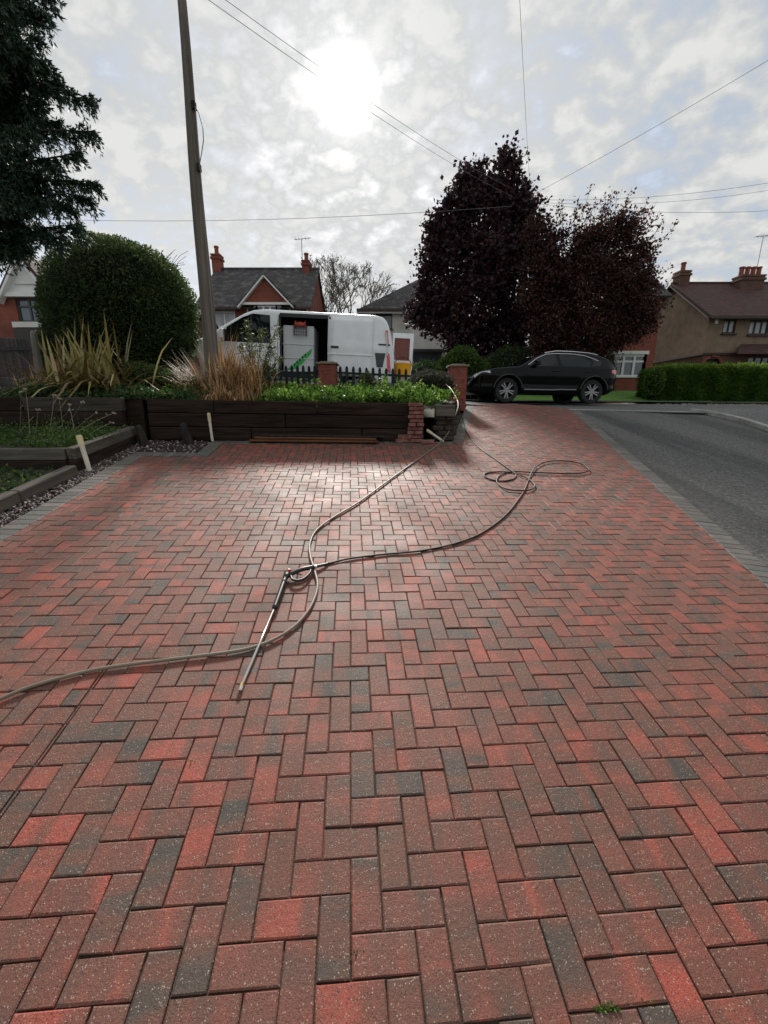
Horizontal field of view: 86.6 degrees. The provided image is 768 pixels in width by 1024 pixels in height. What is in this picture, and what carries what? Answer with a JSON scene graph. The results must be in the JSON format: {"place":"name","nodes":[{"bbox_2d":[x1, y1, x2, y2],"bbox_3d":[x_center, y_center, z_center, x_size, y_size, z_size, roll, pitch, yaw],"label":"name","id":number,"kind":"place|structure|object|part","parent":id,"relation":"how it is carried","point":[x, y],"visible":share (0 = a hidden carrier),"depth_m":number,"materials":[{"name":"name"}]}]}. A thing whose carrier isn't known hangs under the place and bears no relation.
{"place":"outdoors","nodes":[
{"label":"outdoors","id":0,"kind":"place"},
{"bbox_2d":[0,232,104,380],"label":"gabled house","id":1,"kind":"structure","parent":0,"point":[18,318],"depth_m":15.98,"materials":[{"name":"red brick"}]},
{"bbox_2d":[15,299,39,321],"bbox_3d":[-13.734,-7.908,16.052,1.558,0.930,0.250,0,14,0],"label":"window","id":2,"kind":"structure","parent":1,"relation":"in","point":[26,313],"depth_m":16.12,"materials":[{"name":"grey glass"}]},
{"bbox_2d":[0,440,209,527],"bbox_3d":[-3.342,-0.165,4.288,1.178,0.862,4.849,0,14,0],"label":"gravel","id":3,"kind":"structure","parent":0,"point":[9,516],"depth_m":5.00,"materials":[{"name":"grey gravel"}]},
{"bbox_2d":[76,435,91,470],"bbox_3d":[-3.664,-0.717,4.978,0.113,0.443,0.063,0,14,0],"label":"wooden stake","id":4,"kind":"object","parent":3,"relation":"on","point":[80,442],"visible":0.98,"depth_m":4.96,"materials":[{"name":"beige wood"}]},
{"bbox_2d":[135,425,148,447],"bbox_3d":[-3.637,-1.133,6.131,0.179,0.352,0.136,0,14,0],"label":"timber stump","id":5,"kind":"object","parent":3,"relation":"on","point":[142,437],"visible":0.86,"depth_m":6.10,"materials":[{"name":"grey wood"}]},
{"bbox_2d":[180,423,193,445],"bbox_3d":[-3.058,-1.197,6.323,0.195,0.366,0.136,0,14,0],"label":"timber stump","id":6,"kind":"object","parent":3,"relation":"on","point":[187,436],"visible":0.86,"depth_m":6.29,"materials":[{"name":"grey wood"}]},
{"bbox_2d":[196,310,218,377],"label":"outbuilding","id":7,"kind":"structure","parent":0,"point":[199,326],"depth_m":19.32,"materials":[{"name":"brick"}]},
{"bbox_2d":[51,206,509,220],"bbox_3d":[-6.502,-11.727,15.924,22.308,1.066,0.013,2,14,9],"label":"overhead wire","id":8,"kind":"object","parent":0,"point":[318,217],"visible":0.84,"depth_m":15.40,"materials":[{"name":"grey metal"}]},
{"bbox_2d":[0,403,766,441],"bbox_3d":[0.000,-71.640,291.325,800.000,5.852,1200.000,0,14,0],"label":"ground","id":9,"kind":"structure","parent":0,"point":[429,420],"depth_m":8.94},
{"bbox_2d":[0,465,78,512],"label":"timber planter","id":10,"kind":"object","parent":9,"relation":"on","point":[19,494],"visible":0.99,"depth_m":4.37,"materials":[{"name":"wood"}]},
{"bbox_2d":[0,463,63,509],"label":"weeds","id":11,"kind":"object","parent":10,"relation":"in","point":[12,483],"visible":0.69,"depth_m":4.59,"materials":[{"name":"green plant"}]},
{"bbox_2d":[0,397,126,428],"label":"retaining wall","id":12,"kind":"structure","parent":9,"relation":"on","point":[118,419],"depth_m":6.12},
{"bbox_2d":[0,426,137,470],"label":"timber planter","id":13,"kind":"object","parent":9,"relation":"on","point":[99,448],"visible":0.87,"depth_m":4.96,"materials":[{"name":"wood"}]},
{"bbox_2d":[0,413,132,449],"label":"weeds","id":14,"kind":"object","parent":13,"relation":"in","point":[10,435],"visible":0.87,"depth_m":5.46,"materials":[{"name":"green plant"}]},
{"bbox_2d":[19,388,115,437],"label":"dry weeds","id":15,"kind":"object","parent":13,"relation":"in","point":[69,409],"visible":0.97,"depth_m":5.49,"materials":[{"name":"plant"}]},
{"bbox_2d":[0,383,456,407],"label":"planting bed","id":16,"kind":"object","parent":9,"relation":"on","point":[13,386],"visible":0.06,"depth_m":8.22,"materials":[{"name":"soil"}]},
{"bbox_2d":[0,338,34,385],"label":"slatted fence","id":17,"kind":"object","parent":16,"relation":"on","point":[17,350],"visible":0.52,"depth_m":8.55,"materials":[{"name":"grey wood"}]},
{"bbox_2d":[30,330,44,380],"bbox_3d":[-7.454,-3.213,8.782,0.226,1.284,0.150,0,14,0],"label":"fence post","id":18,"kind":"object","parent":16,"relation":"on","point":[36,349],"visible":0.71,"depth_m":8.68,"materials":[{"name":"grey wood"}]},
{"bbox_2d":[39,333,49,375],"bbox_3d":[-7.612,-3.353,9.159,0.223,1.258,0.100,0,14,0],"label":"gate post","id":19,"kind":"object","parent":16,"relation":"on","point":[43,359],"visible":0.14,"depth_m":9.09,"materials":[{"name":"wood"}]},
{"bbox_2d":[0,360,90,389],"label":"ornamental grass","id":20,"kind":"object","parent":16,"relation":"on","point":[41,377],"depth_m":7.28,"materials":[{"name":"plant"}]},
{"bbox_2d":[0,0,107,276],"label":"conifer","id":21,"kind":"object","parent":16,"relation":"on","point":[25,72],"visible":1,"depth_m":5.74,"materials":[{"name":"green plant"}]},
{"bbox_2d":[0,312,180,429],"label":"flax plant","id":22,"kind":"object","parent":16,"relation":"on","point":[84,372],"visible":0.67,"depth_m":6.91,"materials":[{"name":"green plant"}]},
{"bbox_2d":[0,368,212,400],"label":"ground cover","id":23,"kind":"object","parent":16,"relation":"on","point":[135,391],"visible":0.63,"depth_m":6.57,"materials":[{"name":"green plant"}]},
{"bbox_2d":[32,230,200,372],"bbox_3d":[-5.856,-4.458,9.085,3.804,3.149,2.357,0,14,0],"label":"round bush","id":24,"kind":"object","parent":16,"relation":"on","point":[121,283],"visible":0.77,"depth_m":8.38,"materials":[{"name":"green plant"}]},
{"bbox_2d":[101,360,189,389],"bbox_3d":[-4.511,-2.374,7.544,2.047,0.846,1.032,0,14,0],"label":"shrub","id":25,"kind":"object","parent":16,"relation":"on","point":[141,369],"visible":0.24,"depth_m":7.30,"materials":[{"name":"green plant"}]},
{"bbox_2d":[155,352,222,426],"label":"ornamental grass","id":26,"kind":"object","parent":16,"relation":"on","point":[198,383],"depth_m":7.11,"materials":[{"name":"plant"}]},
{"bbox_2d":[157,376,221,397],"bbox_3d":[-3.553,-2.182,7.347,1.619,0.468,1.153,0,14,0],"label":"ground cover","id":27,"kind":"object","parent":16,"relation":"on","point":[212,384],"visible":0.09,"depth_m":7.11,"materials":[{"name":"green plant"}]},
{"bbox_2d":[179,358,200,378],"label":"brick pillar","id":28,"kind":"structure","parent":16,"relation":"on","point":[198,363],"depth_m":9.83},
{"bbox_2d":[177,0,218,384],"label":"utility pole","id":29,"kind":"object","parent":16,"relation":"on","point":[209,332],"visible":0.89,"depth_m":6.75,"materials":[{"name":"brown wood"}]},
{"bbox_2d":[186,378,257,400],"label":"ornamental grass","id":30,"kind":"object","parent":16,"relation":"on","point":[225,394],"depth_m":6.84,"materials":[{"name":"plant"}]},
{"bbox_2d":[171,347,281,399],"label":"ornamental grass","id":31,"kind":"object","parent":16,"relation":"on","point":[233,375],"depth_m":7.23,"materials":[{"name":"plant"}]},
{"bbox_2d":[192,326,261,376],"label":"ornamental grass","id":32,"kind":"object","parent":16,"relation":"on","point":[220,348],"depth_m":7.69,"materials":[{"name":"plant"}]},
{"bbox_2d":[236,317,285,385],"bbox_3d":[-2.396,-3.087,8.117,1.032,1.503,0.518,6,15,22],"label":"sapling","id":33,"kind":"object","parent":16,"relation":"on","point":[268,368],"visible":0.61,"depth_m":8.09,"materials":[{"name":"green plant"}]},
{"bbox_2d":[264,365,317,388],"bbox_3d":[-2.290,-3.190,9.904,1.382,0.709,0.065,0,14,0],"label":"picket fence","id":34,"kind":"object","parent":16,"relation":"on","point":[303,372],"visible":0.57,"depth_m":9.85,"materials":[{"name":"black metal"}]},
{"bbox_2d":[316,361,338,387],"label":"brick pillar","id":35,"kind":"structure","parent":16,"relation":"on","point":[327,372],"depth_m":9.70,"materials":[{"name":"brick"}]},
{"bbox_2d":[246,374,460,408],"bbox_3d":[-0.909,-2.288,7.730,4.615,0.719,1.714,0,14,0],"label":"ground cover","id":36,"kind":"object","parent":16,"relation":"on","point":[400,393],"visible":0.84,"depth_m":7.39,"materials":[{"name":"green plant"}]},
{"bbox_2d":[358,370,378,388],"bbox_3d":[-0.377,-2.889,9.194,0.554,0.576,0.453,5,15,19],"label":"sapling","id":37,"kind":"object","parent":16,"relation":"on","point":[368,378],"visible":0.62,"depth_m":9.09,"materials":[{"name":"green plant"}]},
{"bbox_2d":[337,366,439,392],"bbox_3d":[0.132,-3.075,9.933,2.533,0.913,0.065,0,14,0],"label":"picket fence","id":38,"kind":"object","parent":16,"relation":"on","point":[378,374],"visible":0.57,"depth_m":9.85,"materials":[{"name":"black metal"}]},
{"bbox_2d":[407,368,456,402],"bbox_3d":[1.016,-2.785,8.986,1.226,0.760,0.803,0,14,0],"label":"grey shrub","id":39,"kind":"object","parent":16,"relation":"on","point":[429,379],"visible":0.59,"depth_m":8.79,"materials":[{"name":"green plant"}]},
{"bbox_2d":[196,237,324,386],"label":"brick house","id":40,"kind":"structure","parent":9,"relation":"on","point":[238,291],"depth_m":23.80,"materials":[{"name":"red brick"}]},
{"bbox_2d":[215,310,234,327],"bbox_3d":[-9.028,-11.040,22.998,1.389,1.270,0.250,0,14,0],"label":"window","id":41,"kind":"structure","parent":40,"relation":"in","point":[223,317],"depth_m":23.09,"materials":[{"name":"white glass"}]},
{"bbox_2d":[247,306,290,312],"bbox_3d":[-6.468,-10.446,22.921,2.477,2.006,0.540,0,14,0],"label":"bay window","id":42,"kind":"structure","parent":40,"relation":"in","point":[255,307],"depth_m":22.49,"materials":[{"name":"white paint"}]},
{"bbox_2d":[121,399,459,440],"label":"retaining wall","id":43,"kind":"structure","parent":9,"relation":"on","point":[335,418],"depth_m":6.63,"materials":[{"name":"wood"}]},
{"bbox_2d":[300,251,396,313],"bbox_3d":[-4.074,-13.489,30.400,9.427,10.061,8.964,-6,15,-23],"label":"bare tree","id":44,"kind":"object","parent":9,"relation":"on","point":[339,291],"visible":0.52,"depth_m":28.32,"materials":[{"name":"brown plant"}]},
{"bbox_2d":[356,277,467,381],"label":"rendered house","id":45,"kind":"structure","parent":9,"relation":"on","point":[388,308],"depth_m":26.95,"materials":[{"name":"grey paint"}]},
{"bbox_2d":[376,314,392,329],"bbox_3d":[-0.003,-12.788,27.199,1.230,1.216,0.250,0,14,0],"label":"window","id":46,"kind":"structure","parent":45,"relation":"in","point":[388,317],"depth_m":27.25,"materials":[{"name":"grey glass"}]},
{"bbox_2d":[412,353,439,365],"bbox_3d":[2.632,-8.953,26.100,1.944,2.300,0.250,0,14,0],"label":"window","id":47,"kind":"structure","parent":45,"relation":"in","point":[417,357],"depth_m":25.97,"materials":[{"name":"black glass"}]},
{"bbox_2d":[401,359,438,384],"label":"dark bush","id":48,"kind":"object","parent":9,"relation":"on","point":[418,366],"visible":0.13,"depth_m":17.66,"materials":[{"name":"green plant"}]},
{"bbox_2d":[446,364,469,410],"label":"brick pillar","id":49,"kind":"structure","parent":9,"relation":"on","point":[458,372],"depth_m":10.08,"materials":[{"name":"brick"}]},
{"bbox_2d":[434,344,491,375],"bbox_3d":[3.131,-5.836,16.267,2.316,1.642,1.402,0,14,0],"label":"laurel bush","id":50,"kind":"object","parent":9,"relation":"on","point":[472,359],"visible":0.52,"depth_m":15.90,"materials":[{"name":"green plant"}]},
{"bbox_2d":[400,129,554,358],"bbox_3d":[4.632,-11.304,19.667,7.704,11.616,3.709,0,14,0],"label":"purple maple","id":51,"kind":"object","parent":9,"relation":"on","point":[479,258],"visible":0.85,"depth_m":18.98,"materials":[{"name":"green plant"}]},
{"bbox_2d":[516,194,533,307],"bbox_3d":[6.970,-10.701,20.896,0.515,9.812,1.209,11,18,37],"label":"utility pole","id":52,"kind":"object","parent":9,"relation":"on","point":[519,274],"visible":0.04,"depth_m":20.61,"materials":[{"name":"brown wood"}]},
{"bbox_2d":[209,0,512,196],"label":"overhead wire","id":53,"kind":"object","parent":52,"relation":"attached to","point":[335,88],"visible":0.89,"depth_m":8.63,"materials":[{"name":"grey metal"}]},
{"bbox_2d":[226,0,511,188],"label":"overhead wire","id":54,"kind":"object","parent":52,"relation":"attached to","point":[347,86],"visible":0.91,"depth_m":8.87,"materials":[{"name":"grey metal"}]},
{"bbox_2d":[519,0,529,182],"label":"overhead wire","id":55,"kind":"object","parent":52,"relation":"attached to","point":[523,78],"visible":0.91,"depth_m":7.83,"materials":[{"name":"grey metal"}]},
{"bbox_2d":[543,204,755,212],"bbox_3d":[15.039,-15.305,20.489,15.704,0.471,0.014,-1,14,-3],"label":"overhead wire","id":56,"kind":"object","parent":52,"relation":"attached to","point":[669,212],"visible":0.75,"depth_m":20.55,"materials":[{"name":"grey metal"}]},
{"bbox_2d":[538,60,767,191],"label":"overhead wire","id":57,"kind":"object","parent":52,"relation":"attached to","point":[662,122],"visible":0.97,"depth_m":15.25,"materials":[{"name":"grey metal"}]},
{"bbox_2d":[542,190,767,203],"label":"overhead wire","id":58,"kind":"object","parent":52,"relation":"attached to","point":[675,201],"visible":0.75,"depth_m":19.50,"materials":[{"name":"grey metal"}]},
{"bbox_2d":[595,183,765,199],"bbox_3d":[12.964,-14.718,18.575,11.971,0.576,0.013,4,15,15],"label":"overhead wire","id":59,"kind":"object","parent":52,"relation":"attached to","point":[678,194],"visible":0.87,"depth_m":18.52,"materials":[{"name":"grey metal"}]},
{"bbox_2d":[532,257,671,403],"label":"brick house","id":60,"kind":"structure","parent":9,"relation":"on","point":[638,359],"depth_m":19.68,"materials":[{"name":"brick"}]},
{"bbox_2d":[610,354,646,375],"bbox_3d":[11.583,-7.120,19.967,2.488,1.013,0.910,0,14,0],"label":"bay window","id":61,"kind":"structure","parent":60,"relation":"in","point":[628,365],"depth_m":19.55,"materials":[{"name":"white paint"}]},
{"bbox_2d":[633,361,767,404],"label":"clipped hedge","id":62,"kind":"object","parent":9,"relation":"on","point":[713,383],"visible":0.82,"depth_m":16.21,"materials":[{"name":"green plant"}]},
{"bbox_2d":[690,408,767,430],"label":"kerb","id":63,"kind":"structure","parent":9,"relation":"on","point":[753,423],"depth_m":10.20,"materials":[{"name":"concrete"}]},
{"bbox_2d":[0,404,767,1023],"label":"driveway","id":64,"kind":"structure","parent":0,"point":[510,766],"depth_m":1.85,"materials":[{"name":"red brick pavers"},{"name":"grey brick pavers"}]},
{"bbox_2d":[207,413,213,440],"bbox_3d":[-2.760,-1.350,6.480,0.051,0.442,0.077,0,14,0],"label":"wooden stake","id":65,"kind":"object","parent":64,"relation":"on","point":[210,424],"visible":1,"depth_m":6.46,"materials":[{"name":"beige wood"}]},
{"bbox_2d":[0,384,458,700],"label":"garden hose","id":66,"kind":"object","parent":64,"relation":"on","point":[25,688],"visible":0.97,"depth_m":2.29,"materials":[{"name":"grey rubber"}]},
{"bbox_2d":[238,562,327,691],"bbox_3d":[-0.701,0.641,2.668,0.253,0.239,1.285,3,14,12],"label":"pressure washer lance","id":67,"kind":"object","parent":64,"relation":"on","point":[288,574],"visible":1,"depth_m":2.82,"materials":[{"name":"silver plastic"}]},
{"bbox_2d":[249,439,378,442],"bbox_3d":[-1.121,-1.154,6.645,2.083,0.074,0.110,-2,14,-6],"label":"timber plank","id":68,"kind":"object","parent":64,"relation":"on","point":[316,441],"visible":1,"depth_m":6.61,"materials":[{"name":"brown wood"}]},
{"bbox_2d":[254,436,376,439],"bbox_3d":[-1.113,-1.210,6.705,1.980,0.073,0.110,-2,14,-6],"label":"timber plank","id":69,"kind":"object","parent":68,"relation":"on","point":[307,438],"visible":1,"depth_m":6.65,"materials":[{"name":"brown wood"}]},
{"bbox_2d":[261,434,383,437],"bbox_3d":[-0.999,-1.259,6.762,2.010,0.073,0.110,-2,14,-6],"label":"timber plank","id":70,"kind":"object","parent":69,"relation":"on","point":[335,436],"visible":0.98,"depth_m":6.72,"materials":[{"name":"brown wood"}]},
{"bbox_2d":[395,439,408,442],"bbox_3d":[0.303,-1.205,6.894,0.215,0.065,0.100,-1,14,-6],"label":"loose brick","id":71,"kind":"object","parent":64,"relation":"on","point":[401,440],"visible":0.92,"depth_m":6.85,"materials":[{"name":"red brick"}]},
{"bbox_2d":[398,435,410,438],"bbox_3d":[0.345,-1.269,6.878,0.215,0.065,0.100,2,14,8],"label":"loose brick","id":72,"kind":"object","parent":71,"relation":"on","point":[404,436],"visible":1,"depth_m":6.83,"materials":[{"name":"red brick"}]},
{"bbox_2d":[407,403,423,441],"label":"broken brick pier","id":73,"kind":"structure","parent":64,"relation":"on","point":[413,423],"depth_m":6.87,"materials":[{"name":"red brick"}]},
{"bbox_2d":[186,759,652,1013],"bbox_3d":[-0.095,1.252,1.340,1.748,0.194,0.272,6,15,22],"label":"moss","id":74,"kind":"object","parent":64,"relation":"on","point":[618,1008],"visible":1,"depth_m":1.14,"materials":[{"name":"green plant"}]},
{"bbox_2d":[421,439,433,443],"bbox_3d":[0.736,-1.189,6.898,0.215,0.065,0.100,-4,15,-17],"label":"loose brick","id":75,"kind":"object","parent":64,"relation":"on","point":[431,441],"visible":1,"depth_m":6.85,"materials":[{"name":"red brick"}]},
{"bbox_2d":[426,429,443,441],"bbox_3d":[0.885,-1.323,7.068,0.322,0.237,0.054,1,14,4],"label":"drain pipe","id":76,"kind":"object","parent":64,"relation":"on","point":[433,434],"visible":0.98,"depth_m":7.05,"materials":[{"name":"beige plastic"}]},
{"bbox_2d":[328,409,589,564],"bbox_3d":[1.711,-0.824,5.715,2.276,1.199,6.565,5,15,19],"label":"pressure hose","id":77,"kind":"object","parent":64,"relation":"on","point":[505,515],"visible":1,"depth_m":4.95,"materials":[{"name":"black rubber"}]},
{"bbox_2d":[0,0,767,385],"label":"sky","id":78,"kind":"structure","parent":0,"point":[281,143],"materials":[{"name":"white"}]},
{"bbox_2d":[271,386,767,412],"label":"road","id":79,"kind":"structure","parent":0,"point":[648,407],"depth_m":12.87,"materials":[{"name":"grey asphalt"}]},
{"bbox_2d":[189,309,413,387],"bbox_3d":[-2.152,-4.334,11.336,6.000,2.030,2.400,2,14,-1],"label":"white van","id":80,"kind":"object","parent":79,"relation":"on","point":[356,341],"visible":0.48,"depth_m":10.33,"materials":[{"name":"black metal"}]},
{"bbox_3d":[-3.463,-4.644,10.274,1.210,0.690,0.103,2,14,-1],"label":"side window","id":81,"kind":"part","parent":80,"relation":"part of","materials":[{"name":"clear glass"}]},
{"bbox_2d":[282,325,317,370],"bbox_3d":[-2.209,-4.288,10.874,0.820,1.140,0.739,2,14,-1],"label":"water tank","id":82,"kind":"object","parent":80,"relation":"in","point":[300,350],"visible":0.84,"depth_m":10.54,"materials":[{"name":"plastic"}]},
{"bbox_2d":[293,320,306,335],"bbox_3d":[-2.126,-4.686,10.402,0.340,0.370,0.200,2,14,-1],"label":"hose reel","id":83,"kind":"object","parent":82,"relation":"hanging from","point":[303,325],"visible":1,"depth_m":10.33,"materials":[{"name":"red plastic"}]},
{"bbox_3d":[-0.856,-4.189,10.359,1.140,1.420,0.170,2,14,-1],"label":"sliding door","id":84,"kind":"part","parent":80,"relation":"part of","materials":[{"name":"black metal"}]},
{"bbox_2d":[394,357,411,377],"bbox_3d":[0.550,-4.261,11.993,0.560,0.570,0.560,2,14,-1],"label":"yellow tub","id":85,"kind":"object","parent":80,"relation":"hanging from","point":[402,367],"visible":0.83,"depth_m":11.83,"materials":[{"name":"plastic"}]},
{"bbox_3d":[0.549,-4.618,12.205,0.610,1.360,0.105,2,14,-1],"label":"rear door","id":86,"kind":"part","parent":80,"relation":"part of","materials":[{"name":"metal"}]},
{"bbox_2d":[466,351,615,403],"bbox_3d":[4.880,-4.396,13.436,4.800,1.591,2.260,-1,14,-6],"label":"black suv","id":87,"kind":"object","parent":79,"relation":"on","point":[562,377],"visible":0.97,"depth_m":12.61,"materials":[{"name":"black metal"}]},
{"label":"side window","id":88,"kind":"part","parent":87,"relation":"part of","materials":[{"name":"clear glass"}]},
{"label":"side window","id":89,"kind":"part","parent":87,"relation":"part of","materials":[{"name":"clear glass"}]},
{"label":"quarter window","id":90,"kind":"part","parent":87,"relation":"part of","materials":[{"name":"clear glass"}]},
{"bbox_2d":[468,403,689,411],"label":"road channel","id":91,"kind":"object","parent":79,"relation":"on","point":[619,410],"visible":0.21,"depth_m":11.20,"materials":[{"name":"concrete"}]},
{"bbox_2d":[513,391,664,400],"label":"lawn","id":92,"kind":"structure","parent":0,"point":[620,396],"depth_m":17.15,"materials":[{"name":"green plant"}]},
{"bbox_2d":[465,344,617,403],"bbox_3d":[7.101,-6.468,19.305,7.778,3.187,2.961,0,14,0],"label":"dark hedge","id":93,"kind":"object","parent":92,"relation":"on","point":[508,357],"visible":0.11,"depth_m":18.62,"materials":[{"name":"green plant"}]},
{"bbox_2d":[513,184,679,402],"bbox_3d":[8.952,-8.883,17.039,7.140,8.344,3.289,0,14,0],"label":"copper beech","id":94,"kind":"object","parent":92,"relation":"on","point":[613,316],"visible":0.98,"depth_m":16.63,"materials":[{"name":"purple plant"}]},
{"bbox_2d":[639,367,666,396],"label":"shrub","id":95,"kind":"object","parent":92,"relation":"on","point":[653,383],"visible":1,"depth_m":15.99,"materials":[{"name":"green plant"}]},
{"bbox_2d":[466,399,762,402],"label":"pavement","id":96,"kind":"structure","parent":0,"point":[621,401],"depth_m":15.64,"materials":[{"name":"grey concrete"}]},
{"bbox_2d":[580,411,767,566],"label":"side road","id":97,"kind":"structure","parent":0,"point":[714,469],"depth_m":6.66,"materials":[{"name":"grey asphalt"}]},
{"bbox_2d":[653,234,767,366],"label":"rendered house","id":98,"kind":"structure","parent":0,"point":[715,322],"depth_m":23.11,"materials":[{"name":"paint"}]},
{"bbox_2d":[721,320,737,334],"bbox_3d":[18.823,-10.071,22.211,0.810,0.785,0.250,0,14,0],"label":"window","id":99,"kind":"structure","parent":98,"relation":"in","point":[729,325],"depth_m":22.26,"materials":[{"name":"grey glass"}]},
{"bbox_2d":[746,320,767,335],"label":"window","id":100,"kind":"structure","parent":98,"relation":"in","point":[756,327],"depth_m":22.28,"materials":[{"name":"grey glass"}]},
{"bbox_2d":[748,357,767,364],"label":"window","id":101,"kind":"structure","parent":98,"relation":"in","point":[756,360],"depth_m":22.73,"materials":[{"name":"grey glass"}]},
{"bbox_2d":[702,408,767,423],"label":"pavement","id":102,"kind":"structure","parent":0,"point":[758,414],"depth_m":10.82,"materials":[{"name":"grey concrete"}]}
]}

